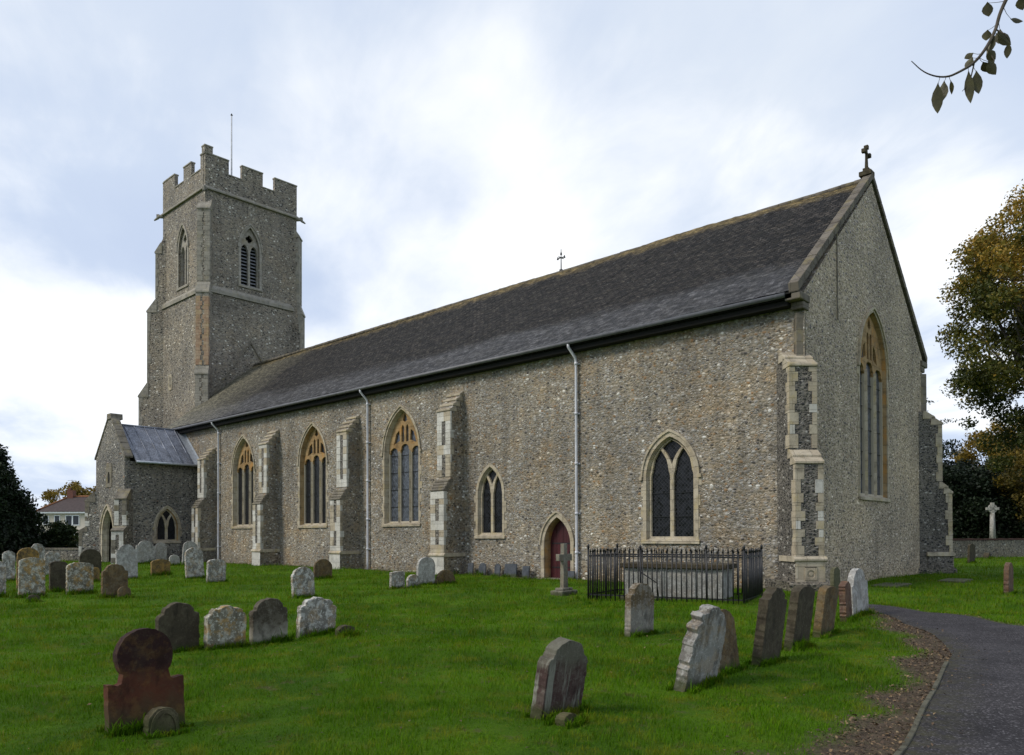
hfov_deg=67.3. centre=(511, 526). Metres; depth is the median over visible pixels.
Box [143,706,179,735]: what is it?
footstone
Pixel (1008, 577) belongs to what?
headstone
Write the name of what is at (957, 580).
ledger slab
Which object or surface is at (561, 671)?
headstone
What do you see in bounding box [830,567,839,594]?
headstone
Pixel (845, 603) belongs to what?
headstone
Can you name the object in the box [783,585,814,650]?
headstone
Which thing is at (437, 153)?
sky
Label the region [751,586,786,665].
headstone
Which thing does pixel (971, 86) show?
overhanging tree
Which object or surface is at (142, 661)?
headstone
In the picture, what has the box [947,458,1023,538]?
dark conifer
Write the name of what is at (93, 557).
headstone
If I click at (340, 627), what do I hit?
broken stone
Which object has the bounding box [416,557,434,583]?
headstone
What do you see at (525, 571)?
headstone
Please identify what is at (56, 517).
window
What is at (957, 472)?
dark conifer
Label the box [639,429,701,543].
window
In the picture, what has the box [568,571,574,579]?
headstone
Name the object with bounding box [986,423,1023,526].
golden tree
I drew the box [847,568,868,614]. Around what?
headstone
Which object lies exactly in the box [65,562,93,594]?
headstone
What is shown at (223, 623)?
headstone
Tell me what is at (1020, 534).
dark conifer
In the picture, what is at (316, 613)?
headstone
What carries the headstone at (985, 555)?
on the ground at (498, 750)
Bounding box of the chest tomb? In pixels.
[620,562,736,600]
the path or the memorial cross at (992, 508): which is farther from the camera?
the memorial cross at (992, 508)
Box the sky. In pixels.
[0,0,1023,508]
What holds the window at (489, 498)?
in the church
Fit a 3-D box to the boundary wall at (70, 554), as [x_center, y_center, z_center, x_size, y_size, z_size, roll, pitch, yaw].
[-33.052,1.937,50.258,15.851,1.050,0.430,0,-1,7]
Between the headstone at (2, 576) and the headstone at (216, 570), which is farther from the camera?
the headstone at (216, 570)
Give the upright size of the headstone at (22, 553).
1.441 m
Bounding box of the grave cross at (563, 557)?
[550,544,577,595]
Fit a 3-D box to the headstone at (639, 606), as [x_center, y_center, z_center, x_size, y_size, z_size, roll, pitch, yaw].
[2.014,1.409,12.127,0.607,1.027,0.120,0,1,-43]
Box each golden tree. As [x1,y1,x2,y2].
[40,481,95,506]
[948,418,1023,470]
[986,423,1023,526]
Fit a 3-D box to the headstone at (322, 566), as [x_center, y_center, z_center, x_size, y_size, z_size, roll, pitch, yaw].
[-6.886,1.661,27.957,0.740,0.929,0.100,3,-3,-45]
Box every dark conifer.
[942,439,981,538]
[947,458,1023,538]
[967,469,1023,537]
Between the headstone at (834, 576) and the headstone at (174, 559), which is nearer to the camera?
the headstone at (834, 576)
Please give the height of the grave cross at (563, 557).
1.530 m
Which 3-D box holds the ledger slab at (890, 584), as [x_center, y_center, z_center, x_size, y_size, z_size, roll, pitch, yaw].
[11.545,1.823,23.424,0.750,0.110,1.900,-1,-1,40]
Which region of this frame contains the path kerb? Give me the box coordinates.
[893,661,948,754]
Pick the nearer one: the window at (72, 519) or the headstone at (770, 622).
the headstone at (770, 622)
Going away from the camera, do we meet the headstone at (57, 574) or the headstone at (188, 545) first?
the headstone at (57, 574)
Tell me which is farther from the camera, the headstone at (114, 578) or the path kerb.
the headstone at (114, 578)
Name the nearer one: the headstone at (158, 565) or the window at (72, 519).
the headstone at (158, 565)
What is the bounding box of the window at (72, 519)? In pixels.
[65,515,79,524]
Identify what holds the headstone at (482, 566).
on the ground at (498, 750)
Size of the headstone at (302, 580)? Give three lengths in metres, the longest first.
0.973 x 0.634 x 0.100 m
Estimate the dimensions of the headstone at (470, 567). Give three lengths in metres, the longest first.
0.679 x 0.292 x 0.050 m
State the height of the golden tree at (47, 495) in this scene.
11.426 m
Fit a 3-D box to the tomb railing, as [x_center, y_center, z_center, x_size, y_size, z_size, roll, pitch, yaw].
[4.026,1.189,19.015,3.877,1.503,1.985,-1,-1,30]
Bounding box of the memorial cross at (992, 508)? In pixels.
[985,503,998,537]
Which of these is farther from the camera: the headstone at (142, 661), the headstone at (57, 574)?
the headstone at (57, 574)
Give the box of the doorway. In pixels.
[539,511,574,577]
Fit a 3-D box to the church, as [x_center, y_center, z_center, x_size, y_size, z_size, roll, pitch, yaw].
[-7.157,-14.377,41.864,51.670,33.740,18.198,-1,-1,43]
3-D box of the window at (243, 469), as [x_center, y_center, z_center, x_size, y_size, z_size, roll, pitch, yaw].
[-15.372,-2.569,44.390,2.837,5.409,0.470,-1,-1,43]
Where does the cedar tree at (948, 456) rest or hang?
on the ground at (498, 750)
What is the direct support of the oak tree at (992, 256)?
on the ground at (498, 750)
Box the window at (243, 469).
[230,435,255,528]
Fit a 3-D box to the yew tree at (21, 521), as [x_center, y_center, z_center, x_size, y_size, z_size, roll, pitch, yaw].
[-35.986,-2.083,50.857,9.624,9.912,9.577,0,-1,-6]
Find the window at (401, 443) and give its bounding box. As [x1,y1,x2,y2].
[380,405,421,526]
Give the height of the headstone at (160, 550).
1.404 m
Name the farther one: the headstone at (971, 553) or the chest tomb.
the headstone at (971, 553)
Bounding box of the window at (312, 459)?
[296,422,328,527]
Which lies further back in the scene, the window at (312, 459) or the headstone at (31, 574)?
the window at (312, 459)
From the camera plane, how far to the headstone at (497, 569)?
30.00 m
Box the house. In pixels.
[36,480,88,538]
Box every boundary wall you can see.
[1,548,78,560]
[953,538,1023,557]
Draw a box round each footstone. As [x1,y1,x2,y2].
[26,595,39,601]
[117,586,130,597]
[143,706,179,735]
[555,712,576,726]
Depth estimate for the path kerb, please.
6.48 m
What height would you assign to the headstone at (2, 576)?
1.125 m
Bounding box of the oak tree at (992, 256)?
[935,179,1023,479]
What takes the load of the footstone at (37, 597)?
on the ground at (498, 750)
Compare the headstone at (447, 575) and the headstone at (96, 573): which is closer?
the headstone at (447, 575)
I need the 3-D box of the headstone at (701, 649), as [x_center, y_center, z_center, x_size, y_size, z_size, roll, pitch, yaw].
[2.003,1.364,8.141,0.608,1.076,0.140,7,5,-43]
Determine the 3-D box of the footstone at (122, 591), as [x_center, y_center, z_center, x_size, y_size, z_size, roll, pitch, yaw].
[-10.046,1.811,19.912,0.304,0.501,0.100,0,-2,-39]
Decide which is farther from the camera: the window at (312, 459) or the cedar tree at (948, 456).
the cedar tree at (948, 456)
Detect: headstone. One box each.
[0,561,5,595]
[2,551,15,578]
[16,548,38,589]
[18,557,45,597]
[31,544,44,559]
[44,551,60,574]
[49,561,67,590]
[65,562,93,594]
[79,549,101,570]
[93,567,99,581]
[101,564,127,597]
[103,628,184,732]
[115,545,137,578]
[136,540,154,562]
[150,559,170,574]
[155,543,166,559]
[155,602,199,650]
[169,555,179,565]
[181,541,196,564]
[184,547,204,577]
[203,605,246,649]
[206,559,225,582]
[249,598,287,644]
[291,567,314,597]
[296,596,336,637]
[313,559,331,578]
[389,571,404,588]
[406,574,419,587]
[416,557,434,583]
[435,570,454,584]
[467,563,473,574]
[478,563,485,574]
[494,564,500,575]
[504,564,517,576]
[522,566,529,578]
[530,637,587,719]
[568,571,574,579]
[624,583,653,636]
[673,604,725,691]
[718,609,739,672]
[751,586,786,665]
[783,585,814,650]
[812,585,837,637]
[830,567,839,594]
[838,581,851,621]
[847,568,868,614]
[967,544,974,562]
[983,553,990,558]
[1003,562,1013,594]
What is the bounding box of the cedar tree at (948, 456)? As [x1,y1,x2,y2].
[927,398,959,481]
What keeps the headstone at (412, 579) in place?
on the ground at (498, 750)
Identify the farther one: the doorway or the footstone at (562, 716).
the doorway
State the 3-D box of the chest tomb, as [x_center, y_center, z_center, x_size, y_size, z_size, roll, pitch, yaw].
[4.091,1.418,18.971,2.680,1.020,1.040,-1,-1,30]
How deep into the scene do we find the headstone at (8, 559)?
26.74 m
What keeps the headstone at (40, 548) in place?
on the ground at (498, 750)
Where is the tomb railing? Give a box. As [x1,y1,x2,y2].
[587,543,762,603]
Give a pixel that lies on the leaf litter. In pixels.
(896, 692)
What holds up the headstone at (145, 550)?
on the ground at (498, 750)
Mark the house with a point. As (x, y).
(70, 507)
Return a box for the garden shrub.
[42,520,78,547]
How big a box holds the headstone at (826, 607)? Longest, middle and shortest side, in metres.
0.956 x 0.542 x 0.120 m
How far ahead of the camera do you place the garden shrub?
54.44 m
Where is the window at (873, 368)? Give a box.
[857,307,890,501]
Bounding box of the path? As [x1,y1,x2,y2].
[869,604,1023,754]
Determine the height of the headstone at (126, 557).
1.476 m
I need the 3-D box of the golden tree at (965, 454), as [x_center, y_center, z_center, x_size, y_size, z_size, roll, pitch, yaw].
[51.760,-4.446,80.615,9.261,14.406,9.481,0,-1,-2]
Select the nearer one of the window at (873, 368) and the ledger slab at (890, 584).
the ledger slab at (890, 584)
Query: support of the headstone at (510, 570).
on the ground at (498, 750)
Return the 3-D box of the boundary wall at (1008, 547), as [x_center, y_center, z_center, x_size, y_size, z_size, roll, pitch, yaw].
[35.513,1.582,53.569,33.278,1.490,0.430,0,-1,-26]
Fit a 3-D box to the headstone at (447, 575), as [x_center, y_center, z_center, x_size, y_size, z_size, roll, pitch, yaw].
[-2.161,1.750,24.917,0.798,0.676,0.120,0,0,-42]
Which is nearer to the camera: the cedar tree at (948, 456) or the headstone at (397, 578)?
the headstone at (397, 578)
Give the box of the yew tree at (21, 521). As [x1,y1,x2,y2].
[0,444,50,559]
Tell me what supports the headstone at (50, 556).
on the ground at (498, 750)
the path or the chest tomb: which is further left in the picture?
the chest tomb
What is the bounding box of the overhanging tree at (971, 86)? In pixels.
[911,0,1023,113]
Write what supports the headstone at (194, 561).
on the ground at (498, 750)
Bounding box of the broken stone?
[335,625,354,635]
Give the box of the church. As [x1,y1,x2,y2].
[78,113,956,591]
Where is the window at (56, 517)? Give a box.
[54,515,59,521]
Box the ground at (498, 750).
[0,557,1023,754]
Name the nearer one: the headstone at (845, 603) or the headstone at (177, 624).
the headstone at (177, 624)
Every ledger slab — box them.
[869,582,911,587]
[937,578,972,582]
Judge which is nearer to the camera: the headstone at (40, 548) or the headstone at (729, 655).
the headstone at (729, 655)
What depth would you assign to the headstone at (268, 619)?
11.21 m
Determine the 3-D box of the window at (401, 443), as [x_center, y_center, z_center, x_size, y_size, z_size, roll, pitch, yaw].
[-4.869,-2.724,34.661,2.874,5.469,0.470,-1,-1,43]
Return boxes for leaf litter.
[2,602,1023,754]
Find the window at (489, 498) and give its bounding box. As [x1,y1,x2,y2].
[474,463,506,538]
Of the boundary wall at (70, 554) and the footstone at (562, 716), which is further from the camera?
the boundary wall at (70, 554)

